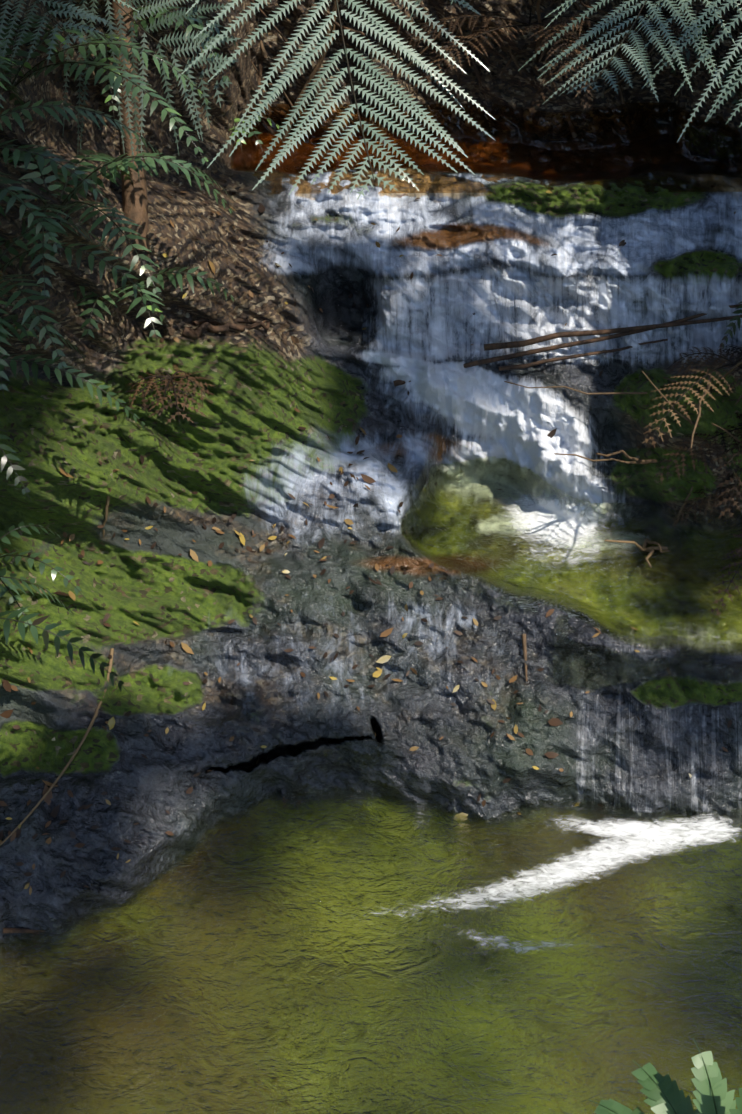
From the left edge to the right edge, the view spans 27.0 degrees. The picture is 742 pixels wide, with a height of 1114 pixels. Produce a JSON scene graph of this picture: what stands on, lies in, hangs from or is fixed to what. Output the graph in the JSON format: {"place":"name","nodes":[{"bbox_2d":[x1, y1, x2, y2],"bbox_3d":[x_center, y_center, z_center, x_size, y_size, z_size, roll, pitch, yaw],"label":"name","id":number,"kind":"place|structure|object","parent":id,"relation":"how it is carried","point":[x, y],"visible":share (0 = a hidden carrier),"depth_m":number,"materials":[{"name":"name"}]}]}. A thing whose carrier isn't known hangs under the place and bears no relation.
{"place":"outdoors","nodes":[
{"label":"outdoors","id":0,"kind":"place"},
{"bbox_2d":[0,0,741,942],"bbox_3d":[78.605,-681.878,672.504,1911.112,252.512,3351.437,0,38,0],"label":"terrain","id":1,"kind":"structure","parent":0,"point":[500,270],"depth_m":3.66,"materials":[{"name":"grey stone"}]},
{"bbox_2d":[0,169,739,894],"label":"fallen leaves","id":2,"kind":"object","parent":1,"relation":"on","point":[8,687],"visible":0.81,"depth_m":3.55,"materials":[{"name":"brown plant"}]},
{"bbox_2d":[0,788,741,1113],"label":"pool water","id":3,"kind":"structure","parent":1,"relation":"on","point":[336,951],"depth_m":3.15,"materials":[{"name":"green liquid"}]},
{"bbox_2d":[0,0,741,932],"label":"dead branches","id":4,"kind":"object","parent":1,"relation":"on","point":[134,198],"visible":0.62,"depth_m":3.87,"materials":[{"name":"brown wood"}]},
{"bbox_2d":[0,3,741,701],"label":"ferns","id":5,"kind":"object","parent":1,"relation":"on","point":[24,153],"depth_m":3.15,"materials":[{"name":"green plant"}]},
{"bbox_2d":[0,0,741,199],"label":"fern fronds","id":6,"kind":"object","parent":1,"relation":"on","point":[82,13],"visible":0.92,"depth_m":3.28,"materials":[{"name":"green plant"}]},
{"bbox_2d":[126,0,741,620],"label":"dead fern fronds","id":7,"kind":"object","parent":1,"relation":"on","point":[168,380],"visible":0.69,"depth_m":3.77,"materials":[{"name":"plant"}]},
{"bbox_2d":[230,103,741,193],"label":"pool water","id":8,"kind":"structure","parent":1,"relation":"on","point":[644,146],"depth_m":4.66,"materials":[{"name":"brown liquid"}]},
{"bbox_2d":[401,456,741,688],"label":"water pool","id":9,"kind":"structure","parent":1,"relation":"on","point":[511,528],"depth_m":3.90,"materials":[{"name":"green liquid"}]},
{"bbox_2d":[588,1038,741,1113],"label":"fern","id":10,"kind":"object","parent":1,"relation":"on","point":[665,1095],"visible":1,"depth_m":1.33,"materials":[{"name":"green plant"}]}
]}

